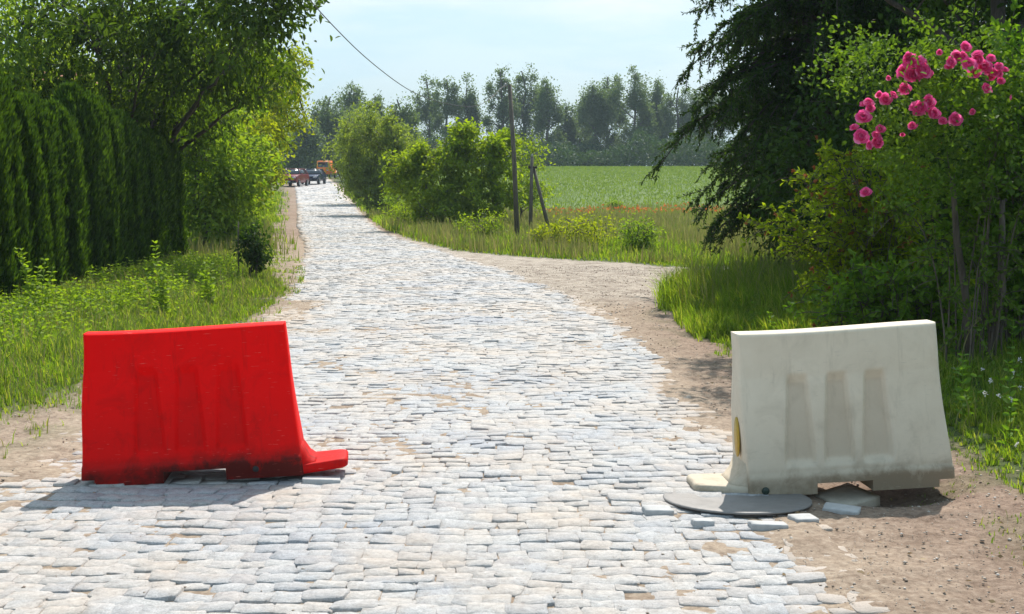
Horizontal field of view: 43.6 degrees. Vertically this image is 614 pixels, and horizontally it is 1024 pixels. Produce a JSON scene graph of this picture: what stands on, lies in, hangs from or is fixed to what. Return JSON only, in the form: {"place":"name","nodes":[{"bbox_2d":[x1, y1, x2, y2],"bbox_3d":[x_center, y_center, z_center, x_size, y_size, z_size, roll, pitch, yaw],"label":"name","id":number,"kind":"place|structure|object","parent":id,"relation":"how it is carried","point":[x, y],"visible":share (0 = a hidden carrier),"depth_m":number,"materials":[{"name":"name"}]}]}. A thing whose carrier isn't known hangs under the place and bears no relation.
{"place":"outdoors","nodes":[
{"label":"outdoors","id":0,"kind":"place"},
{"bbox_2d":[0,246,304,458],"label":"grass","id":1,"kind":"structure","parent":0,"point":[27,344],"depth_m":13.71,"materials":[{"name":"green plant"}]},
{"bbox_2d":[0,177,889,613],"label":"cobbled road","id":2,"kind":"structure","parent":0,"point":[540,565],"depth_m":6.50,"materials":[{"name":"stone"}]},
{"bbox_2d":[81,321,347,485],"bbox_3d":[-1.597,0.497,6.893,1.385,0.804,0.385,-3,6,-6],"label":"plastic barrier","id":3,"kind":"object","parent":2,"relation":"on","point":[159,406],"visible":1,"depth_m":6.77,"materials":[{"name":"red plastic"}]},
{"bbox_2d":[280,169,308,185],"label":"parked car","id":4,"kind":"object","parent":2,"relation":"on","point":[299,176],"visible":0.75,"depth_m":115.46,"materials":[{"name":"red paint"}]},
{"bbox_2d":[301,169,325,183],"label":"parked car","id":5,"kind":"object","parent":2,"relation":"on","point":[314,175],"visible":0.67,"depth_m":121.86,"materials":[{"name":"blue paint"}]},
{"bbox_2d":[302,475,340,484],"bbox_3d":[-1.013,0.928,6.805,0.206,0.041,0.124,2,2,-6],"label":"loose cobble","id":6,"kind":"object","parent":2,"relation":"on","point":[322,480],"visible":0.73,"depth_m":6.75,"materials":[{"name":"stone"}]},
{"bbox_2d":[317,161,337,178],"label":"truck","id":7,"kind":"object","parent":2,"relation":"on","point":[324,164],"visible":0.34,"depth_m":146.03,"materials":[{"name":"orange paint"}]},
{"bbox_2d":[641,505,673,515],"bbox_3d":[0.704,0.989,6.184,0.142,0.042,0.092,2,9,-9],"label":"loose cobble","id":8,"kind":"object","parent":2,"relation":"on","point":[657,509],"visible":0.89,"depth_m":6.15,"materials":[{"name":"stone"}]},
{"bbox_2d":[690,518,714,525],"bbox_3d":[0.888,1.011,5.968,0.102,0.041,0.072,2,2,-6],"label":"loose cobble","id":9,"kind":"object","parent":2,"relation":"on","point":[702,522],"visible":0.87,"depth_m":5.94,"materials":[{"name":"stone"}]},
{"bbox_2d":[663,491,811,516],"bbox_3d":[1.130,0.982,6.438,0.742,0.052,0.742,1,3,0],"label":"manhole cover","id":10,"kind":"object","parent":2,"relation":"on","point":[749,506],"visible":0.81,"depth_m":6.29,"materials":[{"name":"metal"}]},
{"bbox_2d":[747,520,788,530],"bbox_3d":[1.183,1.016,5.914,0.173,0.042,0.092,3,2,-3],"label":"loose cobble","id":11,"kind":"object","parent":2,"relation":"on","point":[756,525],"visible":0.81,"depth_m":5.87,"materials":[{"name":"stone"}]},
{"bbox_2d":[787,513,818,522],"bbox_3d":[1.371,1.005,6.025,0.124,0.041,0.093,1,8,-17],"label":"loose cobble","id":12,"kind":"object","parent":2,"relation":"on","point":[805,517],"visible":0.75,"depth_m":6.01,"materials":[{"name":"stone"}]},
{"bbox_2d":[686,320,954,494],"bbox_3d":[1.587,0.519,6.692,1.348,0.839,0.387,-3,6,-4],"label":"plastic barrier","id":13,"kind":"object","parent":2,"relation":"on","point":[811,408],"visible":0.99,"depth_m":6.59,"materials":[{"name":"white plastic"}]},
{"bbox_2d":[190,206,801,271],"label":"grass","id":14,"kind":"structure","parent":0,"point":[617,245],"depth_m":31.60,"materials":[{"name":"green plant"}]},
{"bbox_2d":[186,201,806,263],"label":"dry grass","id":15,"kind":"structure","parent":0,"point":[671,218],"depth_m":36.03,"materials":[{"name":"green plant"}]},
{"bbox_2d":[0,0,1006,175],"label":"sky","id":16,"kind":"structure","parent":0,"point":[572,42],"materials":[{"name":"blue"}]},
{"bbox_2d":[0,167,1023,613],"bbox_3d":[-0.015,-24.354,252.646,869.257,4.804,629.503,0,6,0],"label":"ground","id":17,"kind":"structure","parent":0,"point":[816,545],"depth_m":6.86,"materials":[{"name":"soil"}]},
{"bbox_2d":[0,67,21,302],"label":"thuja","id":18,"kind":"object","parent":17,"relation":"on","point":[9,276],"visible":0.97,"depth_m":15.20,"materials":[{"name":"green plant"}]},
{"bbox_2d":[0,70,35,294],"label":"thuja","id":19,"kind":"object","parent":17,"relation":"on","point":[21,212],"visible":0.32,"depth_m":15.86,"materials":[{"name":"green plant"}]},
{"bbox_2d":[10,89,56,290],"bbox_3d":[-6.492,-1.413,16.564,0.903,2.897,0.949,3,7,31],"label":"thuja","id":20,"kind":"object","parent":17,"relation":"on","point":[32,169],"visible":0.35,"depth_m":16.51,"materials":[{"name":"green plant"}]},
{"bbox_2d":[14,247,56,314],"bbox_3d":[-5.346,-0.251,14.338,0.492,0.830,0.318,0,6,0],"label":"tall weed","id":21,"kind":"object","parent":17,"relation":"on","point":[29,287],"visible":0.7,"depth_m":14.35,"materials":[{"name":"green plant"}]},
{"bbox_2d":[15,90,67,289],"bbox_3d":[-6.524,-1.469,17.240,0.870,2.888,0.914,0,6,3],"label":"thuja","id":22,"kind":"object","parent":17,"relation":"on","point":[48,144],"visible":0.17,"depth_m":17.27,"materials":[{"name":"green plant"}]},
{"bbox_2d":[0,0,90,90],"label":"pale tree","id":23,"kind":"object","parent":17,"relation":"on","point":[35,31],"visible":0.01,"depth_m":36.25,"materials":[{"name":"green plant"}]},
{"bbox_2d":[21,92,71,282],"bbox_3d":[-6.660,-1.526,17.777,0.924,2.909,0.882,0,6,-2],"label":"thuja","id":24,"kind":"object","parent":17,"relation":"on","point":[63,185],"visible":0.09,"depth_m":17.89,"materials":[{"name":"green plant"}]},
{"bbox_2d":[0,0,112,99],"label":"broadleaf tree","id":25,"kind":"object","parent":17,"relation":"on","point":[16,70],"visible":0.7,"depth_m":23.39,"materials":[{"name":"green plant"}]},
{"bbox_2d":[42,98,90,283],"bbox_3d":[-6.647,-1.584,18.578,0.995,2.879,0.894,-2,6,-20],"label":"thuja","id":26,"kind":"object","parent":17,"relation":"on","point":[76,220],"visible":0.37,"depth_m":18.40,"materials":[{"name":"green plant"}]},
{"bbox_2d":[63,106,91,273],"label":"thuja","id":27,"kind":"object","parent":17,"relation":"on","point":[87,191],"visible":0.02,"depth_m":19.27,"materials":[{"name":"green plant"}]},
{"bbox_2d":[48,81,114,277],"bbox_3d":[-6.780,-1.872,19.791,0.997,3.262,0.949,2,6,22],"label":"thuja","id":28,"kind":"object","parent":17,"relation":"on","point":[74,99],"visible":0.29,"depth_m":19.71,"materials":[{"name":"green plant"}]},
{"bbox_2d":[84,88,121,272],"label":"thuja","id":29,"kind":"object","parent":17,"relation":"on","point":[112,237],"visible":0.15,"depth_m":20.36,"materials":[{"name":"green plant"}]},
{"bbox_2d":[92,93,133,269],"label":"thuja","id":30,"kind":"object","parent":17,"relation":"on","point":[118,157],"visible":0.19,"depth_m":21.12,"materials":[{"name":"green plant"}]},
{"bbox_2d":[110,106,135,265],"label":"thuja","id":31,"kind":"object","parent":17,"relation":"on","point":[128,195],"visible":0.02,"depth_m":21.73,"materials":[{"name":"green plant"}]},
{"bbox_2d":[46,1,202,83],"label":"roadside tree","id":32,"kind":"object","parent":17,"relation":"on","point":[93,59],"visible":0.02,"depth_m":41.33,"materials":[{"name":"green plant"}]},
{"bbox_2d":[0,249,251,358],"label":"weeds","id":33,"kind":"object","parent":17,"relation":"on","point":[100,274],"visible":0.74,"depth_m":15.39,"materials":[{"name":"green plant"}]},
{"bbox_2d":[112,108,146,265],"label":"thuja","id":34,"kind":"object","parent":17,"relation":"on","point":[132,141],"visible":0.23,"depth_m":22.26,"materials":[{"name":"green plant"}]},
{"bbox_2d":[124,111,154,263],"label":"thuja","id":35,"kind":"object","parent":17,"relation":"on","point":[148,221],"visible":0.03,"depth_m":22.94,"materials":[{"name":"green plant"}]},
{"bbox_2d":[138,127,164,260],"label":"thuja","id":36,"kind":"object","parent":17,"relation":"on","point":[152,169],"visible":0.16,"depth_m":23.64,"materials":[{"name":"green plant"}]},
{"bbox_2d":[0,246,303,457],"bbox_3d":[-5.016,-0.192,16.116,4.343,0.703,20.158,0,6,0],"label":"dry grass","id":37,"kind":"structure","parent":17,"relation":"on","point":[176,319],"depth_m":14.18,"materials":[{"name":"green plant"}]},
{"bbox_2d":[144,132,169,259],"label":"thuja","id":38,"kind":"object","parent":17,"relation":"on","point":[160,181],"visible":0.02,"depth_m":24.31,"materials":[{"name":"green plant"}]},
{"bbox_2d":[138,126,176,257],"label":"thuja","id":39,"kind":"object","parent":17,"relation":"on","point":[154,137],"visible":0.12,"depth_m":25.10,"materials":[{"name":"green plant"}]},
{"bbox_2d":[143,240,171,314],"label":"tall weed","id":40,"kind":"object","parent":17,"relation":"on","point":[162,299],"visible":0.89,"depth_m":15.19,"materials":[{"name":"green plant"}]},
{"bbox_2d":[155,131,180,257],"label":"thuja","id":41,"kind":"object","parent":17,"relation":"on","point":[175,210],"visible":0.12,"depth_m":25.79,"materials":[{"name":"green plant"}]},
{"bbox_2d":[152,126,189,255],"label":"thuja","id":42,"kind":"object","parent":17,"relation":"on","point":[180,191],"visible":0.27,"depth_m":26.17,"materials":[{"name":"green plant"}]},
{"bbox_2d":[8,0,340,168],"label":"walnut tree","id":43,"kind":"object","parent":17,"relation":"on","point":[174,35],"visible":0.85,"depth_m":23.79,"materials":[{"name":"green plant"}]},
{"bbox_2d":[91,14,277,218],"bbox_3d":[-9.395,-4.875,34.855,5.934,6.712,4.333,0,6,0],"label":"roadside tree","id":44,"kind":"object","parent":17,"relation":"on","point":[236,129],"visible":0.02,"depth_m":34.46,"materials":[{"name":"green plant"}]},
{"bbox_2d":[119,47,287,249],"bbox_3d":[-7.571,-3.842,31.044,4.352,5.420,3.803,0,6,0],"label":"roadside tree","id":45,"kind":"object","parent":17,"relation":"on","point":[219,184],"visible":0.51,"depth_m":30.57,"materials":[{"name":"green plant"}]},
{"bbox_2d":[194,261,216,306],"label":"tall weed","id":46,"kind":"object","parent":17,"relation":"on","point":[207,287],"visible":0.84,"depth_m":16.68,"materials":[{"name":"green plant"}]},
{"bbox_2d":[199,74,286,226],"bbox_3d":[-8.916,-4.703,38.490,4.276,5.634,3.653,0,6,0],"label":"roadside tree","id":47,"kind":"object","parent":17,"relation":"on","point":[264,125],"visible":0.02,"depth_m":38.46,"materials":[{"name":"green plant"}]},
{"bbox_2d":[229,218,275,277],"bbox_3d":[-4.318,-0.889,21.345,0.792,1.234,0.934,0,6,0],"label":"shrub","id":48,"kind":"object","parent":17,"relation":"on","point":[256,257],"visible":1,"depth_m":21.24,"materials":[{"name":"green plant"}]},
{"bbox_2d":[201,23,306,176],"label":"roadside tree","id":49,"kind":"object","parent":17,"relation":"on","point":[289,139],"visible":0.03,"depth_m":52.79,"materials":[{"name":"green plant"}]},
{"bbox_2d":[191,32,322,172],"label":"roadside tree","id":50,"kind":"object","parent":17,"relation":"on","point":[278,105],"visible":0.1,"depth_m":44.20,"materials":[{"name":"green plant"}]},
{"bbox_2d":[258,116,294,200],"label":"roadside tree","id":51,"kind":"object","parent":17,"relation":"on","point":[281,176],"visible":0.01,"depth_m":60.73,"materials":[{"name":"green plant"}]},
{"bbox_2d":[278,117,329,169],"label":"poplar tree","id":52,"kind":"object","parent":17,"relation":"on","point":[305,151],"visible":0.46,"depth_m":163.56,"materials":[{"name":"green plant"}]},
{"bbox_2d":[187,184,442,254],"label":"grass","id":53,"kind":"structure","parent":17,"relation":"on","point":[275,205],"depth_m":59.95,"materials":[{"name":"green plant"}]},
{"bbox_2d":[298,89,346,175],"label":"poplar tree","id":54,"kind":"object","parent":17,"relation":"on","point":[326,119],"visible":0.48,"depth_m":169.79,"materials":[{"name":"green plant"}]},
{"bbox_2d":[328,81,368,138],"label":"poplar tree","id":55,"kind":"object","parent":17,"relation":"on","point":[348,96],"visible":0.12,"depth_m":179.98,"materials":[{"name":"green plant"}]},
{"bbox_2d":[333,106,372,178],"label":"poplar tree","id":56,"kind":"object","parent":17,"relation":"on","point":[345,114],"visible":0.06,"depth_m":133.07,"materials":[{"name":"green plant"}]},
{"bbox_2d":[343,89,387,130],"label":"poplar tree","id":57,"kind":"object","parent":17,"relation":"on","point":[379,98],"visible":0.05,"depth_m":165.47,"materials":[{"name":"green plant"}]},
{"bbox_2d":[316,97,425,199],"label":"olive tree","id":58,"kind":"object","parent":17,"relation":"on","point":[337,152],"visible":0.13,"depth_m":76.79,"materials":[{"name":"green plant"}]},
{"bbox_2d":[357,186,397,212],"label":"verge bush","id":59,"kind":"object","parent":17,"relation":"on","point":[373,207],"visible":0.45,"depth_m":60.79,"materials":[{"name":"green plant"}]},
{"bbox_2d":[328,99,428,209],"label":"olive tree","id":60,"kind":"object","parent":17,"relation":"on","point":[364,172],"visible":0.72,"depth_m":61.56,"materials":[{"name":"green plant"}]},
{"bbox_2d":[377,194,422,224],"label":"verge bush","id":61,"kind":"object","parent":17,"relation":"on","point":[405,212],"visible":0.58,"depth_m":47.19,"materials":[{"name":"green plant"}]},
{"bbox_2d":[375,91,427,165],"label":"poplar tree","id":62,"kind":"object","parent":17,"relation":"on","point":[409,117],"visible":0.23,"depth_m":147.91,"materials":[{"name":"green plant"}]},
{"bbox_2d":[378,181,427,215],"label":"roadside bush","id":63,"kind":"object","parent":17,"relation":"on","point":[388,199],"visible":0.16,"depth_m":56.34,"materials":[{"name":"green plant"}]},
{"bbox_2d":[410,73,445,148],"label":"poplar tree","id":64,"kind":"object","parent":17,"relation":"on","point":[425,106],"visible":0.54,"depth_m":202.71,"materials":[{"name":"green plant"}]},
{"bbox_2d":[427,75,465,139],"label":"poplar tree","id":65,"kind":"object","parent":17,"relation":"on","point":[447,109],"visible":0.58,"depth_m":195.59,"materials":[{"name":"green plant"}]},
{"bbox_2d":[378,116,529,226],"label":"green tree","id":66,"kind":"object","parent":17,"relation":"on","point":[419,166],"visible":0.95,"depth_m":44.31,"materials":[{"name":"green plant"}]},
{"bbox_2d":[451,72,483,140],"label":"poplar tree","id":67,"kind":"object","parent":17,"relation":"on","point":[470,97],"visible":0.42,"depth_m":199.49,"materials":[{"name":"green plant"}]},
{"bbox_2d":[451,199,507,237],"bbox_3d":[-0.923,-2.422,36.813,1.675,1.418,1.496,0,6,0],"label":"verge bush","id":68,"kind":"object","parent":17,"relation":"on","point":[490,222],"visible":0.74,"depth_m":36.69,"materials":[{"name":"green plant"}]},
{"bbox_2d":[480,64,523,136],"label":"poplar tree","id":69,"kind":"object","parent":17,"relation":"on","point":[502,111],"visible":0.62,"depth_m":197.64,"materials":[{"name":"green plant"}]},
{"bbox_2d":[504,83,519,235],"bbox_3d":[0.000,-4.202,38.030,0.493,4.817,0.179,-1,6,-10],"label":"utility pole","id":70,"kind":"object","parent":17,"relation":"on","point":[514,175],"visible":0.95,"depth_m":37.98,"materials":[{"name":"brown wood"}]},
{"bbox_2d":[310,0,504,106],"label":"overhead wire","id":71,"kind":"object","parent":70,"relation":"attached to","point":[384,72],"visible":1,"depth_m":24.37,"materials":[{"name":"metal"}]},
{"bbox_2d":[505,63,546,146],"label":"poplar tree","id":72,"kind":"object","parent":17,"relation":"on","point":[525,99],"visible":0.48,"depth_m":203.45,"materials":[{"name":"green plant"}]},
{"bbox_2d":[501,129,560,220],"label":"green tree","id":73,"kind":"object","parent":17,"relation":"on","point":[525,166],"visible":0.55,"depth_m":49.58,"materials":[{"name":"green plant"}]},
{"bbox_2d":[278,126,790,175],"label":"undergrowth","id":74,"kind":"object","parent":17,"relation":"on","point":[580,157],"visible":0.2,"depth_m":186.48,"materials":[{"name":"green plant"}]},
{"bbox_2d":[528,154,549,227],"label":"double pole","id":75,"kind":"object","parent":17,"relation":"on","point":[531,167],"visible":0.92,"depth_m":42.54,"materials":[{"name":"brown wood"}]},
{"bbox_2d":[527,76,567,165],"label":"poplar tree","id":76,"kind":"object","parent":17,"relation":"on","point":[547,108],"visible":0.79,"depth_m":195.63,"materials":[{"name":"green plant"}]},
{"bbox_2d":[526,215,575,244],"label":"verge bush","id":77,"kind":"object","parent":17,"relation":"on","point":[540,229],"visible":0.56,"depth_m":32.95,"materials":[{"name":"green plant"}]},
{"bbox_2d":[550,98,580,163],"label":"poplar tree","id":78,"kind":"object","parent":17,"relation":"on","point":[569,127],"visible":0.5,"depth_m":201.53,"materials":[{"name":"green plant"}]},
{"bbox_2d":[535,208,622,246],"bbox_3d":[1.751,-1.962,33.223,2.233,1.229,2.330,3,6,26],"label":"verge bush","id":79,"kind":"object","parent":17,"relation":"on","point":[583,221],"visible":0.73,"depth_m":33.01,"materials":[{"name":"green plant"}]},
{"bbox_2d":[573,84,593,165],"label":"poplar tree","id":80,"kind":"object","parent":17,"relation":"on","point":[579,126],"visible":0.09,"depth_m":207.58,"materials":[{"name":"green plant"}]},
{"bbox_2d":[574,78,611,163],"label":"poplar tree","id":81,"kind":"object","parent":17,"relation":"on","point":[589,106],"visible":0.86,"depth_m":197.46,"materials":[{"name":"green plant"}]},
{"bbox_2d":[434,165,768,210],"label":"crop","id":82,"kind":"object","parent":17,"relation":"on","point":[581,170],"visible":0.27,"depth_m":97.67,"materials":[{"name":"green plant"}]},
{"bbox_2d":[591,73,630,163],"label":"poplar tree","id":83,"kind":"object","parent":17,"relation":"on","point":[610,139],"visible":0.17,"depth_m":204.00,"materials":[{"name":"green plant"}]},
{"bbox_2d":[605,197,625,210],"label":"verge bush","id":84,"kind":"object","parent":17,"relation":"on","point":[614,202],"visible":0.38,"depth_m":63.04,"materials":[{"name":"green plant"}]},
{"bbox_2d":[595,65,663,165],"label":"poplar tree","id":85,"kind":"object","parent":17,"relation":"on","point":[640,106],"visible":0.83,"depth_m":197.31,"materials":[{"name":"green plant"}]},
{"bbox_2d":[611,209,666,251],"bbox_3d":[3.089,-1.755,30.991,1.420,1.261,1.385,0,6,0],"label":"verge bush","id":86,"kind":"object","parent":17,"relation":"on","point":[646,238],"visible":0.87,"depth_m":30.85,"materials":[{"name":"green plant"}]},
{"bbox_2d":[546,201,750,214],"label":"poppies","id":87,"kind":"object","parent":17,"relation":"on","point":[563,208],"visible":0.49,"depth_m":57.39,"materials":[{"name":"red plant"}]},
{"bbox_2d":[636,70,676,159],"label":"poplar tree","id":88,"kind":"object","parent":17,"relation":"on","point":[657,93],"visible":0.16,"depth_m":203.38,"materials":[{"name":"green plant"}]},
{"bbox_2d":[654,81,704,164],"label":"poplar tree","id":89,"kind":"object","parent":17,"relation":"on","point":[669,121],"visible":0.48,"depth_m":199.76,"materials":[{"name":"green plant"}]},
{"bbox_2d":[693,77,735,158],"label":"poplar tree","id":90,"kind":"object","parent":17,"relation":"on","point":[710,128],"visible":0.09,"depth_m":203.19,"materials":[{"name":"green plant"}]},
{"bbox_2d":[637,0,964,262],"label":"conifer tree","id":91,"kind":"object","parent":17,"relation":"on","point":[750,24],"visible":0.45,"depth_m":18.47,"materials":[{"name":"green plant"}]},
{"bbox_2d":[745,183,866,263],"bbox_3d":[4.306,-0.876,17.668,2.315,1.806,1.798,0,6,0],"label":"understorey shrub","id":92,"kind":"object","parent":17,"relation":"on","point":[776,243],"visible":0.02,"depth_m":17.67,"materials":[{"name":"green plant"}]},
{"bbox_2d":[822,502,860,514],"bbox_3d":[1.601,0.991,6.216,0.174,0.041,0.103,5,11,22],"label":"loose cobble","id":93,"kind":"object","parent":17,"relation":"on","point":[839,508],"visible":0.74,"depth_m":6.19,"materials":[{"name":"stone"}]},
{"bbox_2d":[813,483,879,506],"bbox_3d":[1.740,1.003,6.661,0.277,0.057,0.225,-9,18,-34],"label":"concrete slab","id":94,"kind":"object","parent":17,"relation":"on","point":[849,494],"depth_m":6.64,"materials":[{"name":"grey concrete"}]},
{"bbox_2d":[686,0,1011,204],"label":"dark tree","id":95,"kind":"object","parent":17,"relation":"on","point":[737,6],"visible":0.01,"depth_m":24.95,"materials":[{"name":"green plant"}]},
{"bbox_2d":[737,121,976,327],"bbox_3d":[3.301,-0.685,11.982,2.002,2.105,1.793,-3,7,-31],"label":"arching shrub","id":96,"kind":"object","parent":17,"relation":"on","point":[845,224],"visible":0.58,"depth_m":11.78,"materials":[{"name":"green plant"}]},
{"bbox_2d":[722,0,1023,260],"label":"shrub","id":97,"kind":"object","parent":17,"relation":"on","point":[792,152],"visible":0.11,"depth_m":15.44,"materials":[{"name":"green plant"}]},
{"bbox_2d":[782,244,977,335],"bbox_3d":[3.221,0.030,11.085,1.671,1.146,1.360,0,6,0],"label":"elder shrub","id":98,"kind":"object","parent":17,"relation":"on","point":[919,300],"visible":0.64,"depth_m":10.94,"materials":[{"name":"green plant"}]},
{"bbox_2d":[737,282,1023,446],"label":"weeds","id":99,"kind":"object","parent":17,"relation":"on","point":[968,379],"visible":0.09,"depth_m":8.48,"materials":[{"name":"green plant"}]},
{"bbox_2d":[793,0,1023,369],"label":"rose bush","id":100,"kind":"object","parent":17,"relation":"on","point":[914,67],"visible":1,"depth_m":9.60,"materials":[{"name":"green plant"}]},
{"bbox_2d":[802,0,1022,251],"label":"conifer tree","id":101,"kind":"object","parent":17,"relation":"on","point":[981,9],"visible":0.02,"depth_m":20.22,"materials":[{"name":"green plant"}]},
{"bbox_2d":[818,0,1023,299],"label":"shrub","id":102,"kind":"object","parent":17,"relation":"on","point":[999,9],"visible":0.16,"depth_m":13.06,"materials":[{"name":"green plant"}]},
{"bbox_2d":[899,0,1023,348],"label":"elder shrub","id":103,"kind":"object","parent":17,"relation":"on","point":[1016,281],"visible":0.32,"depth_m":10.26,"materials":[{"name":"green plant"}]},
{"bbox_2d":[981,357,1023,446],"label":"clover flowers","id":104,"kind":"object","parent":17,"relation":"on","point":[1016,443],"visible":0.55,"depth_m":8.36,"materials":[{"name":"plant"}]},
{"bbox_2d":[17,273,1019,603],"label":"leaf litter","id":105,"kind":"object","parent":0,"point":[715,417],"visible":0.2,"depth_m":6.33,"materials":[{"name":"brown plant"}]},
{"bbox_2d":[642,220,1023,565],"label":"grass","id":106,"kind":"structure","parent":0,"point":[718,317],"depth_m":13.26,"materials":[{"name":"green plant"}]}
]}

